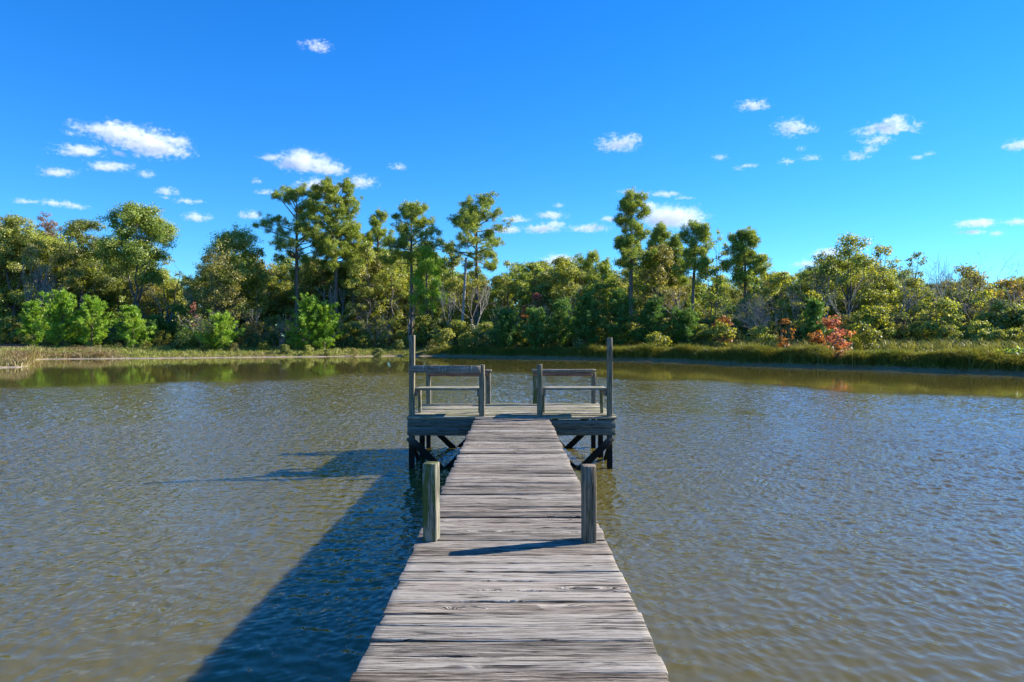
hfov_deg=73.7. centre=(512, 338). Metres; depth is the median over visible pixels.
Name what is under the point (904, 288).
bare sapling
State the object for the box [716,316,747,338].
bush
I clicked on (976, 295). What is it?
bare sapling
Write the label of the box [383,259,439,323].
leafy tree
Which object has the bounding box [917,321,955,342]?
bush
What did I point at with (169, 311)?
leafy tree
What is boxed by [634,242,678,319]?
leafy tree
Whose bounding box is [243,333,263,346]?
bush
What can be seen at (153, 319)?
bush
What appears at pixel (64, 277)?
leafy tree
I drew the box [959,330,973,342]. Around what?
bush
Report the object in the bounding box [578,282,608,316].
leafy tree
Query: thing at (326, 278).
leafy tree
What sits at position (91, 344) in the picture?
bush
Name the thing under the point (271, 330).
bush
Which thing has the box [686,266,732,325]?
leafy tree
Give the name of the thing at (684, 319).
young pine
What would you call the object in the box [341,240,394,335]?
leafy tree
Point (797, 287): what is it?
leafy tree
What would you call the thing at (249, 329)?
bush
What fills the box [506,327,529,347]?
bush
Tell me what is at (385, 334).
bush
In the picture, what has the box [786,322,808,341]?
bush
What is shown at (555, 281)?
leafy tree
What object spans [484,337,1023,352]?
tall weeds
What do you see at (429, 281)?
leafy tree
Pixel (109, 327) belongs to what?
bush
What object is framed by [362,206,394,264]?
pine tree
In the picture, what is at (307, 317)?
bush
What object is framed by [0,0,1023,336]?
sky
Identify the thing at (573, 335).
bush
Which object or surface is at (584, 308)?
young pine
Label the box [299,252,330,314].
leafy tree
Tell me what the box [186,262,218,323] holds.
leafy tree
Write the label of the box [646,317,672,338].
bush
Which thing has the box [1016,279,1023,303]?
leafy tree
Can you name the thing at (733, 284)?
leafy tree
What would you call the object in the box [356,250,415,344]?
leafy tree
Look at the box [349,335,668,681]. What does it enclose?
wooden pier
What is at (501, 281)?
leafy tree
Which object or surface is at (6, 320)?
bush
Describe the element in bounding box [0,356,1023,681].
pond water
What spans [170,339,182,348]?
bush
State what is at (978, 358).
bank grass
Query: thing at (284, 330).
bush
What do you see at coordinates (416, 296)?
bare sapling
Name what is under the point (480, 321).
bush
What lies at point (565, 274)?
leafy tree
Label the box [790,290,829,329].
leafy tree
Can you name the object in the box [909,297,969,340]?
bush
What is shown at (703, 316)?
bush
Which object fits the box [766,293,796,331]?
bare sapling
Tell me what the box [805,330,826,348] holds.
red shrub
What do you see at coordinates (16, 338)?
bush
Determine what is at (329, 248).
pine tree
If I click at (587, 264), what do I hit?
pine tree
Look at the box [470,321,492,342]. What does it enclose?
bush
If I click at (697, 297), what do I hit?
leafy tree
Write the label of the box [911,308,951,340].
bush
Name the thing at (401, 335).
bush
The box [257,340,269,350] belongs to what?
bush
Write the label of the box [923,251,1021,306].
bare tree
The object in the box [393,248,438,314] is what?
leafy tree
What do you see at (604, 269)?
leafy tree
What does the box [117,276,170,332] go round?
leafy tree
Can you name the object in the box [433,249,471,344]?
leafy tree
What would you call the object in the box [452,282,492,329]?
tree
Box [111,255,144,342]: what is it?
leafy tree
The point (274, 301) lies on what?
leafy tree
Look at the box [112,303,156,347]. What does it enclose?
bush
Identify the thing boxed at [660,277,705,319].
leafy tree
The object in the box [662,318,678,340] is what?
bush
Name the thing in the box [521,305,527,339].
red shrub
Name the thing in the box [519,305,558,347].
young pine
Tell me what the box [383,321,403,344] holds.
bush
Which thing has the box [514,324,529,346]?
bush
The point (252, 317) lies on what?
bare sapling
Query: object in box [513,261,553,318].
leafy tree
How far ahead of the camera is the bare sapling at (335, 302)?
91.46 m
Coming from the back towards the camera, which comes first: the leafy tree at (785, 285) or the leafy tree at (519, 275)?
the leafy tree at (519, 275)
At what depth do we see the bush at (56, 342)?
88.90 m
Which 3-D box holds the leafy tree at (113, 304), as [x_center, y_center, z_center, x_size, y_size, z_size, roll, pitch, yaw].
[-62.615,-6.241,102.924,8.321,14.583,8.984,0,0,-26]
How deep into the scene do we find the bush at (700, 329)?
72.47 m
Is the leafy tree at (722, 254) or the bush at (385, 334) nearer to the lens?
the leafy tree at (722, 254)
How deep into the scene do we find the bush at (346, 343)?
89.63 m
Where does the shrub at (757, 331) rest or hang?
on the ground at (937, 369)
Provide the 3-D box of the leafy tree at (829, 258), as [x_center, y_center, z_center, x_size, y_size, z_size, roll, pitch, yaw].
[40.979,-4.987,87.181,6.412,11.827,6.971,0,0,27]
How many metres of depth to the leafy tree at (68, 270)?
107.50 m
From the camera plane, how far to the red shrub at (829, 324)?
54.88 m
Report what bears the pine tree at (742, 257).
on the ground at (937, 369)
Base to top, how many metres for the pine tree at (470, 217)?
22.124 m
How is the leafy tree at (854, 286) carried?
on the ground at (937, 369)
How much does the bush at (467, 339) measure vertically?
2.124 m
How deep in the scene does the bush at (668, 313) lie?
85.47 m
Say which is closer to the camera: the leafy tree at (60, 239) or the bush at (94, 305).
the bush at (94, 305)
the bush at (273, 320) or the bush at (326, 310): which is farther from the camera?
the bush at (273, 320)
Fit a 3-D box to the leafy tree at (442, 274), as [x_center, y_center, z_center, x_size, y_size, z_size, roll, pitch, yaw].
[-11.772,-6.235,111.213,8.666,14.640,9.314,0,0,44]
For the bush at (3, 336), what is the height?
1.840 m
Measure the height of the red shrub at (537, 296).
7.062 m
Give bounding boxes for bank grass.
[0,344,444,366]
[425,340,1023,372]
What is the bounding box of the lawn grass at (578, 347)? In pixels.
[418,344,939,352]
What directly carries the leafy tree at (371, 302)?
on the ground at (937, 369)
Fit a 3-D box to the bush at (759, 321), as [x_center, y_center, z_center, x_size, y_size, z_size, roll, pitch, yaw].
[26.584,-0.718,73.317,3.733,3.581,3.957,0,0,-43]
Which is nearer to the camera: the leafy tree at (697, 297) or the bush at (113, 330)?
the leafy tree at (697, 297)
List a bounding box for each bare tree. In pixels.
[18,252,58,329]
[353,312,392,344]
[730,292,792,334]
[735,308,778,335]
[884,299,945,335]
[919,258,962,298]
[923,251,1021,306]
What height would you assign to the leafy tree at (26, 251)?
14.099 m
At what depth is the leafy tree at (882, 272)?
74.63 m
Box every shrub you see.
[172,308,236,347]
[176,323,221,347]
[188,302,198,326]
[255,310,299,346]
[411,314,432,346]
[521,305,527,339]
[529,293,541,308]
[572,337,583,347]
[644,331,672,347]
[704,320,736,347]
[712,315,733,347]
[744,325,778,345]
[776,318,796,349]
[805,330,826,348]
[817,314,855,350]
[832,343,845,357]
[845,321,882,350]
[994,346,1023,355]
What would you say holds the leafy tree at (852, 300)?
on the ground at (937, 369)
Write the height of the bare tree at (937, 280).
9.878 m
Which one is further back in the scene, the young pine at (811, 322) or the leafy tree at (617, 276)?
the leafy tree at (617, 276)
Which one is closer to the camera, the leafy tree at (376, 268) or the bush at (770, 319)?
the bush at (770, 319)
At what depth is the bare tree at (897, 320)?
62.25 m
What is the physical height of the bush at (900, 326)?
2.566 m
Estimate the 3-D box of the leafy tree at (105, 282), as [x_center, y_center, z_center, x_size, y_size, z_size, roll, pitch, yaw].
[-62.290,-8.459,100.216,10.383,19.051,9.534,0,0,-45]
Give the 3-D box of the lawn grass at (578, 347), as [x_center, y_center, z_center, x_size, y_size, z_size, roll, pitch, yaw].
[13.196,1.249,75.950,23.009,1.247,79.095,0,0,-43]
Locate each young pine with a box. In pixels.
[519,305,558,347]
[544,296,575,346]
[562,289,607,345]
[591,287,638,346]
[634,294,674,342]
[668,303,700,345]
[797,296,832,341]
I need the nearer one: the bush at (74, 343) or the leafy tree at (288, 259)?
the bush at (74, 343)
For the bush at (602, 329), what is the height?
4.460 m
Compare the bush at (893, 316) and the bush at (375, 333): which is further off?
the bush at (375, 333)
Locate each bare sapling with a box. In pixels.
[30,282,83,337]
[139,280,177,322]
[172,288,224,321]
[238,309,259,332]
[315,285,362,336]
[357,298,382,329]
[391,284,432,340]
[412,291,453,320]
[438,283,460,325]
[448,284,498,344]
[561,276,585,313]
[652,288,687,315]
[715,296,732,316]
[735,295,767,317]
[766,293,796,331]
[785,269,848,317]
[786,286,803,320]
[825,269,876,323]
[892,260,952,312]
[899,273,937,314]
[920,258,955,313]
[938,272,1006,319]
[961,273,994,315]
[1005,269,1023,304]
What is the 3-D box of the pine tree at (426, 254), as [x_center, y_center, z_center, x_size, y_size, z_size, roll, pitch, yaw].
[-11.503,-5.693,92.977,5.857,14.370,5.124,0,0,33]
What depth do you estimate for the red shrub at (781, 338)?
59.84 m
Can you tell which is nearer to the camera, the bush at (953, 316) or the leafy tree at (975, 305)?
the bush at (953, 316)
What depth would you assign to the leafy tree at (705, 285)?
95.94 m
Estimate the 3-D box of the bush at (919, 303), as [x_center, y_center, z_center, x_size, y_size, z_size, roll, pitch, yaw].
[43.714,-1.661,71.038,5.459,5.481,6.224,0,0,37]
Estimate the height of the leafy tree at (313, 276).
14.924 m
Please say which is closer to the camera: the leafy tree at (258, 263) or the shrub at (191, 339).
the shrub at (191, 339)
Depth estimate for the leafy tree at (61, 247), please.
103.17 m
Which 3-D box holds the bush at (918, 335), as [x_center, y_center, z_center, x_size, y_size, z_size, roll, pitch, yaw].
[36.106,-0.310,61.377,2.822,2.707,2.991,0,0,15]
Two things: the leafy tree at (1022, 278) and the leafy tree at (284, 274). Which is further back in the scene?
the leafy tree at (284, 274)
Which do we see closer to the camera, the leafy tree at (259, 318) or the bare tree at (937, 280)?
the bare tree at (937, 280)
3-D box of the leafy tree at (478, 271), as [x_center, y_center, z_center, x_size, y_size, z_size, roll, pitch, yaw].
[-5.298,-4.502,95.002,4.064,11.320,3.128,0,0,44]
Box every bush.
[0,316,21,343]
[0,331,6,342]
[5,332,17,343]
[14,324,27,342]
[15,298,50,345]
[20,334,33,344]
[29,287,91,346]
[41,338,54,345]
[44,331,61,345]
[60,330,83,345]
[62,340,73,346]
[65,294,116,344]
[84,342,94,346]
[95,329,111,344]
[100,319,116,344]
[103,332,118,345]
[105,322,127,345]
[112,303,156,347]
[140,341,152,349]
[142,313,173,345]
[152,329,171,345]
[164,303,196,343]
[169,332,187,345]
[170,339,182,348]
[189,317,211,328]
[193,310,245,350]
[200,343,208,350]
[227,314,250,343]
[228,342,238,350]
[230,330,245,345]
[230,330,247,345]
[238,320,267,342]
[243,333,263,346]
[254,314,283,344]
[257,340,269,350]
[260,326,283,341]
[262,332,281,347]
[277,322,293,342]
[279,344,291,353]
[284,333,300,347]
[285,291,330,347]
[304,345,313,353]
[306,301,343,349]
[323,327,340,345]
[323,349,330,355]
[331,313,356,344]
[335,323,355,344]
[341,337,356,348]
[343,320,375,346]
[350,319,370,341]
[350,347,358,355]
[356,335,371,348]
[360,311,389,338]
[360,326,378,345]
[371,348,384,356]
[373,338,385,348]
[376,330,394,346]
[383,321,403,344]
[389,339,403,350]
[390,315,420,344]
[393,330,408,346]
[404,339,417,348]
[421,318,457,346]
[425,339,437,348]
[430,328,455,347]
[445,319,470,345]
[449,314,474,338]
[457,324,484,346]
[457,333,473,346]
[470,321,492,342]
[472,332,490,346]
[474,319,490,339]
[485,330,505,347]
[487,306,528,346]
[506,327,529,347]
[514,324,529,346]
[548,329,570,346]
[552,316,578,344]
[567,329,587,347]
[568,320,603,339]
[591,330,611,346]
[593,315,614,345]
[606,327,628,346]
[621,322,639,342]
[625,313,641,327]
[628,330,647,346]
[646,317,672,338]
[651,308,672,331]
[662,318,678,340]
[683,324,710,345]
[690,307,720,333]
[695,318,714,341]
[705,324,723,344]
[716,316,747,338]
[727,327,745,343]
[730,315,752,334]
[741,315,776,336]
[741,325,766,341]
[762,300,804,333]
[767,329,779,341]
[772,326,784,335]
[780,322,798,337]
[782,334,795,343]
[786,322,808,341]
[831,317,844,335]
[835,313,859,338]
[842,310,881,337]
[843,323,860,341]
[873,312,908,339]
[881,316,918,340]
[885,322,910,344]
[888,304,911,330]
[899,322,930,342]
[909,297,945,323]
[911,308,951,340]
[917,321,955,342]
[936,324,964,342]
[957,305,979,324]
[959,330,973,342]
[967,320,998,343]
[971,300,1021,329]
[980,306,1023,340]
[983,329,1008,343]
[1003,304,1023,340]
[1004,327,1023,345]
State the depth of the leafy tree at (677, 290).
96.62 m
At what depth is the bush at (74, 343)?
89.81 m
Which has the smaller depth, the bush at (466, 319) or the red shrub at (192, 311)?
the red shrub at (192, 311)
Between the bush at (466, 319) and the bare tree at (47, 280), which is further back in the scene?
the bush at (466, 319)
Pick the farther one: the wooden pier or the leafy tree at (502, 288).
the leafy tree at (502, 288)
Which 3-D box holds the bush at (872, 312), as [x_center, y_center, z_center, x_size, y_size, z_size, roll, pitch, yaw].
[32.665,-1.079,61.826,4.057,4.386,3.851,0,0,39]
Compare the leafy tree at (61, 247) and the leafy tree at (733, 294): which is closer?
the leafy tree at (733, 294)
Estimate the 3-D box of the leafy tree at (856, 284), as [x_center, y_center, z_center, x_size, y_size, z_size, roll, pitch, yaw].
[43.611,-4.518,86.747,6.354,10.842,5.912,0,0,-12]
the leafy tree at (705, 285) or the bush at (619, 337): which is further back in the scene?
the leafy tree at (705, 285)
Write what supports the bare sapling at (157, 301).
on the ground at (937, 369)
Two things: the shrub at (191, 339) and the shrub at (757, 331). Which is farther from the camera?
the shrub at (191, 339)
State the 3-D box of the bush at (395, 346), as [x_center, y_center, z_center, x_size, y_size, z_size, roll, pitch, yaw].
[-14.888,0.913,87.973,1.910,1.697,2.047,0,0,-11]
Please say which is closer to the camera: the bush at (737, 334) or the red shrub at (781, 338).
the red shrub at (781, 338)
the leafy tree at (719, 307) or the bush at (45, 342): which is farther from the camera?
the leafy tree at (719, 307)
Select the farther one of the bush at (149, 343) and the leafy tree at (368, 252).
the leafy tree at (368, 252)
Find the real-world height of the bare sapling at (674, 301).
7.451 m
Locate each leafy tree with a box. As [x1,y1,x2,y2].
[0,211,51,342]
[0,221,32,252]
[0,233,67,319]
[0,237,51,342]
[0,257,12,325]
[6,226,77,287]
[14,242,51,339]
[17,241,85,319]
[35,211,61,267]
[47,218,125,344]
[54,250,111,318]
[55,253,107,343]
[64,251,128,343]
[80,250,143,342]
[87,200,180,345]
[100,264,142,343]
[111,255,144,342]
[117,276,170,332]
[128,261,172,314]
[131,269,186,344]
[148,288,170,343]
[154,259,179,282]
[157,256,185,344]
[170,287,201,321]
[176,274,206,315]
[179,273,221,317]
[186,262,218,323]
[191,247,247,323]
[196,222,273,329]
[197,265,248,327]
[228,264,274,329]
[238,246,271,330]
[245,256,282,326]
[257,262,308,320]
[257,289,282,326]
[264,256,294,333]
[266,281,300,333]
[283,267,322,323]
[291,258,331,305]
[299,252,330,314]
[306,267,342,329]
[310,259,346,311]
[325,267,367,324]
[332,254,373,342]
[339,250,396,330]
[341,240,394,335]
[346,255,403,344]
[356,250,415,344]
[374,256,408,344]
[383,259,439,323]
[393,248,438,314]
[414,272,444,333]
[430,256,466,319]
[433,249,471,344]
[438,274,471,320]
[443,273,482,315]
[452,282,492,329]
[465,266,486,345]
[466,269,481,324]
[469,278,493,330]
[478,273,492,324]
[479,289,512,324]
[486,260,527,325]
[487,275,518,323]
[501,280,530,322]
[503,270,534,309]
[508,261,538,303]
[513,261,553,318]
[519,260,558,309]
[527,282,555,321]
[543,255,588,318]
[547,257,582,311]
[552,281,581,318]
[559,257,583,284]
[567,269,597,313]
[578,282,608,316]
[580,262,621,319]
[595,276,633,317]
[599,273,628,314]
[606,268,635,295]
[621,267,643,310]
[622,284,653,310]
[633,264,656,308]
[633,268,655,313]
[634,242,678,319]
[636,277,680,305]
[657,274,688,315]
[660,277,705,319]
[678,285,712,318]
[682,278,707,308]
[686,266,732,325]
[702,228,729,319]
[702,290,730,319]
[703,282,739,318]
[707,274,737,311]
[721,288,747,316]
[723,267,765,332]
[732,284,763,312]
[747,268,792,319]
[747,293,773,318]
[758,271,805,335]
[759,290,789,317]
[779,283,826,310]
[781,275,796,300]
[783,267,815,301]
[784,270,819,300]
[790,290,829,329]
[795,267,843,313]
[798,251,841,317]
[809,254,854,318]
[814,231,887,316]
[820,269,857,317]
[838,268,877,310]
[838,269,891,318]
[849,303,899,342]
[860,243,902,312]
[860,272,905,309]
[869,265,898,291]
[880,269,932,302]
[886,285,922,315]
[890,277,941,320]
[901,251,927,310]
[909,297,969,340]
[910,289,946,307]
[934,263,997,321]
[951,278,984,299]
[955,290,985,318]
[963,291,996,314]
[965,289,1002,331]
[975,285,1001,309]
[988,277,1023,318]
[988,289,1011,304]
[1009,275,1023,280]
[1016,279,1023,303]
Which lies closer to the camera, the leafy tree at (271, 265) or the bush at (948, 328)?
the bush at (948, 328)
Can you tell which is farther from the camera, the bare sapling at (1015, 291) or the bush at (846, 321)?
the bush at (846, 321)
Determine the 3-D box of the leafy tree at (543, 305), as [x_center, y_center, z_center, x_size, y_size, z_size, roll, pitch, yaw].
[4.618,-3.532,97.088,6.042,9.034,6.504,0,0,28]
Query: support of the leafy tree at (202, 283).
on the ground at (937, 369)
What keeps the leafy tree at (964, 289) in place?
on the ground at (937, 369)
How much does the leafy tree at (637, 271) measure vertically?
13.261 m
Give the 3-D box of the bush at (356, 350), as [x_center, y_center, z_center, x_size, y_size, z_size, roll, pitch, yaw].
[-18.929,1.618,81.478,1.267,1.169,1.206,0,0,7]
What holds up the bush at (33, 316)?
on the ground at (937, 369)
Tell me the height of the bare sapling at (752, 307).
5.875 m
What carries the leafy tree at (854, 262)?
on the ground at (937, 369)
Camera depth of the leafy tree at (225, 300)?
92.01 m
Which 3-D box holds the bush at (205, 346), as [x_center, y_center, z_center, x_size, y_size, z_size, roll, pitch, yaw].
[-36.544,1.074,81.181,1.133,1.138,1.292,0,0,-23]
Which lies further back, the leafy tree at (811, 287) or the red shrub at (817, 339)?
the leafy tree at (811, 287)
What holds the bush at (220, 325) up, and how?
on the ground at (937, 369)
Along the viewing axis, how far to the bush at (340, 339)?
93.71 m
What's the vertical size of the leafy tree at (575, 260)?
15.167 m
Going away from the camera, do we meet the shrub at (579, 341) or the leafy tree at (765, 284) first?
the shrub at (579, 341)
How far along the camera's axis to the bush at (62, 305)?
82.32 m
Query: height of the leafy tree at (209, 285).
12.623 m
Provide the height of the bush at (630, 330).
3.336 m
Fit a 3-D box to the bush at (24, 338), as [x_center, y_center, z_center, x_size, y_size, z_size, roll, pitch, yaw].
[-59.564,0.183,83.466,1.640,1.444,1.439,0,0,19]
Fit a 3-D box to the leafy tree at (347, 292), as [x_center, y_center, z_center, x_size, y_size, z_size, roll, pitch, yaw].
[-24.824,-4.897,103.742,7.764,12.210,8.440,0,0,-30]
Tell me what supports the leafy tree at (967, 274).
on the ground at (937, 369)
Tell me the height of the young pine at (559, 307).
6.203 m
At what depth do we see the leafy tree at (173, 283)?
102.85 m
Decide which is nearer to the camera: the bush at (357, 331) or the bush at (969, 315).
the bush at (969, 315)
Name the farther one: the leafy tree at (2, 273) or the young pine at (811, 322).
the leafy tree at (2, 273)
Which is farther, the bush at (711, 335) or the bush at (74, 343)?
the bush at (74, 343)
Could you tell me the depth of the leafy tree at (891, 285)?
75.92 m
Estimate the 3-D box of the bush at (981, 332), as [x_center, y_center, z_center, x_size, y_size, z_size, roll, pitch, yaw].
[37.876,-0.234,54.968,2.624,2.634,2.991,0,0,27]
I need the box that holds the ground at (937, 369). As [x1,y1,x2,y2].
[0,339,1023,375]
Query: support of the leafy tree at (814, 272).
on the ground at (937, 369)
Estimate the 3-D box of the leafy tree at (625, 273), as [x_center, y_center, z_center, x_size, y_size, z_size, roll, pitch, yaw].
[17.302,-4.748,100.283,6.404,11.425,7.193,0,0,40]
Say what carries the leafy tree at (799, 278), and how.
on the ground at (937, 369)
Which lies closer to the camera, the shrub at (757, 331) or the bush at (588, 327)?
the shrub at (757, 331)
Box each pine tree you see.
[251,182,329,344]
[300,175,363,327]
[320,225,375,319]
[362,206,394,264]
[376,199,441,334]
[407,244,449,345]
[426,190,514,320]
[574,249,614,300]
[609,186,659,319]
[639,220,672,296]
[662,232,689,316]
[671,218,713,324]
[717,226,773,315]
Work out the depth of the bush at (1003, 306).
58.87 m
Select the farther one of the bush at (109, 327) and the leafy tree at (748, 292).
the bush at (109, 327)
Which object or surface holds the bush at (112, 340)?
on the ground at (937, 369)
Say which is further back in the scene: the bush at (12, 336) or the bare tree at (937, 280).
the bush at (12, 336)
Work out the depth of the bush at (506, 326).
78.52 m
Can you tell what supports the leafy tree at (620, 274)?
on the ground at (937, 369)
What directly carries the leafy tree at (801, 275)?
on the ground at (937, 369)
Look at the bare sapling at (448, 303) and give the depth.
90.88 m
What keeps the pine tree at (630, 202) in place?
on the ground at (937, 369)
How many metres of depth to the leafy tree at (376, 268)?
102.30 m
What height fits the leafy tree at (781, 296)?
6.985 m
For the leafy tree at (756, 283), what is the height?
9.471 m
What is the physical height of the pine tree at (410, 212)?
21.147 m
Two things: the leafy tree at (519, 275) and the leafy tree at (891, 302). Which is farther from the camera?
the leafy tree at (519, 275)
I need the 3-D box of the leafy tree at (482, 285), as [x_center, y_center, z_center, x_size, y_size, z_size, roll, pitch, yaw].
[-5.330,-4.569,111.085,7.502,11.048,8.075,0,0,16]
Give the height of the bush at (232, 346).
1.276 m
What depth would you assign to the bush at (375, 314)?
98.69 m
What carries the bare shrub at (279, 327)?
on the ground at (937, 369)
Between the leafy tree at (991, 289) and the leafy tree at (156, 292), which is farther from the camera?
the leafy tree at (156, 292)
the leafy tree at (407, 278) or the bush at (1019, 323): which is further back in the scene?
the leafy tree at (407, 278)
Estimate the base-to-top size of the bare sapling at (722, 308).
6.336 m
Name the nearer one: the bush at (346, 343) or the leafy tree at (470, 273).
the bush at (346, 343)
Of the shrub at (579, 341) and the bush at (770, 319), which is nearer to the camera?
the shrub at (579, 341)
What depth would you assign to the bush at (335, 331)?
92.94 m
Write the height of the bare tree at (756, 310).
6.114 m
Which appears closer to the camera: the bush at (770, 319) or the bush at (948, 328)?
the bush at (948, 328)
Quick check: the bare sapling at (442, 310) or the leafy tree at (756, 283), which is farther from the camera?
the bare sapling at (442, 310)
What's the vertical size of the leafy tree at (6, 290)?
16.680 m
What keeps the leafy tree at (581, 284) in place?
on the ground at (937, 369)
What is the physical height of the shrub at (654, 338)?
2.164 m
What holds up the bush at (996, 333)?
on the ground at (937, 369)
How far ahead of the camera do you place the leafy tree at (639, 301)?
87.43 m
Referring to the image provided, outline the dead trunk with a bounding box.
[461,257,466,321]
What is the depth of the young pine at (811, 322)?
64.58 m
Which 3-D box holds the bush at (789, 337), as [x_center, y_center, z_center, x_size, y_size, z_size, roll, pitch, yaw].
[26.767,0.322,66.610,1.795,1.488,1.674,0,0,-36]
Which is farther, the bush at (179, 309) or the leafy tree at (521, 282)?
the leafy tree at (521, 282)
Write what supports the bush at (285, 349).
on the ground at (937, 369)
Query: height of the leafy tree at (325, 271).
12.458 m
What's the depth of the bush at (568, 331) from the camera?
81.83 m
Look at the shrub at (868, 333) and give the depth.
56.69 m
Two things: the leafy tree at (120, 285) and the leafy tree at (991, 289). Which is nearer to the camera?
the leafy tree at (991, 289)
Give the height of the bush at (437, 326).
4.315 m
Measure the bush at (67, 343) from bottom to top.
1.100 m
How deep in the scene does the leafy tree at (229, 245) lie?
95.90 m
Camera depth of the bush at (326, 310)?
86.12 m
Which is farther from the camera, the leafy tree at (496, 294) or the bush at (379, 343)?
the leafy tree at (496, 294)
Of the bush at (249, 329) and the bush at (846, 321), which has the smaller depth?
the bush at (846, 321)
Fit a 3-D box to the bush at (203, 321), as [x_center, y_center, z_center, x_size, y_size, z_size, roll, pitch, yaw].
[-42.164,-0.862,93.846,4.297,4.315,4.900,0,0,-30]
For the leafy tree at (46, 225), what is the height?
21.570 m
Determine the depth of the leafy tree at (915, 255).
71.84 m
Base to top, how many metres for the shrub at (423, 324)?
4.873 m
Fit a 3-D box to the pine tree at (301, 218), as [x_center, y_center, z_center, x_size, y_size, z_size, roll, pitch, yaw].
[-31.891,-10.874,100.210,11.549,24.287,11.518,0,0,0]
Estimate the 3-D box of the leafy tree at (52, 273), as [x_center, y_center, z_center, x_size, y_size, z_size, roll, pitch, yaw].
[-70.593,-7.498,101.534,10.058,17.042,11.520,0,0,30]
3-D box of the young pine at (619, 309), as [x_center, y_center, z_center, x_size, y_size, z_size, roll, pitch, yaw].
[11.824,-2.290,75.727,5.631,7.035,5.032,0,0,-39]
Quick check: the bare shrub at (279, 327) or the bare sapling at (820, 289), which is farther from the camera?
the bare shrub at (279, 327)
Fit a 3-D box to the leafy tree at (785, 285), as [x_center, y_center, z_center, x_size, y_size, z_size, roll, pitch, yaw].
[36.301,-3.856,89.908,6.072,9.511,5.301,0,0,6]
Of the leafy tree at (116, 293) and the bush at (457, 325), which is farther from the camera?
the leafy tree at (116, 293)
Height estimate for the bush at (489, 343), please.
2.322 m
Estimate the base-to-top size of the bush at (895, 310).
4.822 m
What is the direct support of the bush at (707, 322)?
on the ground at (937, 369)
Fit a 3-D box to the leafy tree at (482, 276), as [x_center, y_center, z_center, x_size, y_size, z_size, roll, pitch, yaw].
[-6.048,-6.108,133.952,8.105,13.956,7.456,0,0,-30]
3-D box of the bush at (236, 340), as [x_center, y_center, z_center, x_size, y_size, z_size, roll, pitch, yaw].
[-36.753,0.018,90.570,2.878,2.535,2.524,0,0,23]
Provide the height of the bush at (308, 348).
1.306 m
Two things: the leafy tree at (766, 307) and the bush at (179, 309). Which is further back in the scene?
the bush at (179, 309)
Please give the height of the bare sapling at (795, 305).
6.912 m
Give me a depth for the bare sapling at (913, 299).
67.43 m
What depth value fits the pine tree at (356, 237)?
101.77 m
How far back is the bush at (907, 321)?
64.35 m
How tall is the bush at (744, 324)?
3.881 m
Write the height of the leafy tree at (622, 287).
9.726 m
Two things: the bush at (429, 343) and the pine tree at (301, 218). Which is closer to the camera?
the bush at (429, 343)
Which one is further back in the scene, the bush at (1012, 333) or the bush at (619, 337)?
the bush at (619, 337)
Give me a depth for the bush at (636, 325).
84.62 m
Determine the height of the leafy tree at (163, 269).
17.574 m
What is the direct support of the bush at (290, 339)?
on the ground at (937, 369)
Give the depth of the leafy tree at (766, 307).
84.05 m
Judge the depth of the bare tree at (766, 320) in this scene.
69.20 m
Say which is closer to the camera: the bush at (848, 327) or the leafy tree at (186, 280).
the bush at (848, 327)
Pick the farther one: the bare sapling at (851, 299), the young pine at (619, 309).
the young pine at (619, 309)
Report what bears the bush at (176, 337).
on the ground at (937, 369)
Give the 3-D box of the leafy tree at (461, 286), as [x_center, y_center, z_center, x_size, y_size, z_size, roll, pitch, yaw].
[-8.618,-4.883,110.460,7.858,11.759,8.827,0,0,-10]
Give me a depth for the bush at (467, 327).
89.37 m
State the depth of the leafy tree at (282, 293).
106.61 m
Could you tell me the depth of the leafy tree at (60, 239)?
109.67 m
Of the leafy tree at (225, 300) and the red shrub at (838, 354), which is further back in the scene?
the leafy tree at (225, 300)
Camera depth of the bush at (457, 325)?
89.92 m
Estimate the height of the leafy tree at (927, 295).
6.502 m
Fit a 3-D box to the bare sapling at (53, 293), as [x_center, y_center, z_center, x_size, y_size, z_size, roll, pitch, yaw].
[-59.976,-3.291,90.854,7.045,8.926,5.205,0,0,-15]
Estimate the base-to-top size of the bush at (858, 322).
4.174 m
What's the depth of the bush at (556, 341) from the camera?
78.97 m
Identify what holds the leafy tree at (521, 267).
on the ground at (937, 369)
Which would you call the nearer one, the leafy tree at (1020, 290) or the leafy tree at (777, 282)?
the leafy tree at (1020, 290)
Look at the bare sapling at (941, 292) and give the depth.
61.38 m
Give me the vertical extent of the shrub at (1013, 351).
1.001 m
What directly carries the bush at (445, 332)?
on the ground at (937, 369)
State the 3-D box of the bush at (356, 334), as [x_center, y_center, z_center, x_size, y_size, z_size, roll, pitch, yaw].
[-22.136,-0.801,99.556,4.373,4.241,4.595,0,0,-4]
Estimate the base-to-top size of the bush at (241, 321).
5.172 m
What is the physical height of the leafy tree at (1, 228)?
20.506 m
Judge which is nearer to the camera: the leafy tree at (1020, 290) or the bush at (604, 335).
the leafy tree at (1020, 290)
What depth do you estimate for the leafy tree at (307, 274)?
103.89 m
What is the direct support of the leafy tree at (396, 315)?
on the ground at (937, 369)
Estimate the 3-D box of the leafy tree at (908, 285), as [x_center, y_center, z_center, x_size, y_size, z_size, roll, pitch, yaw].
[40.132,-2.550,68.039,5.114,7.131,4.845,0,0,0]
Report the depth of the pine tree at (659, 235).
91.31 m
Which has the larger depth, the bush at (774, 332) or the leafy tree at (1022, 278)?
the leafy tree at (1022, 278)
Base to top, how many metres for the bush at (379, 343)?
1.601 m
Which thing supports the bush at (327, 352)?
on the ground at (937, 369)

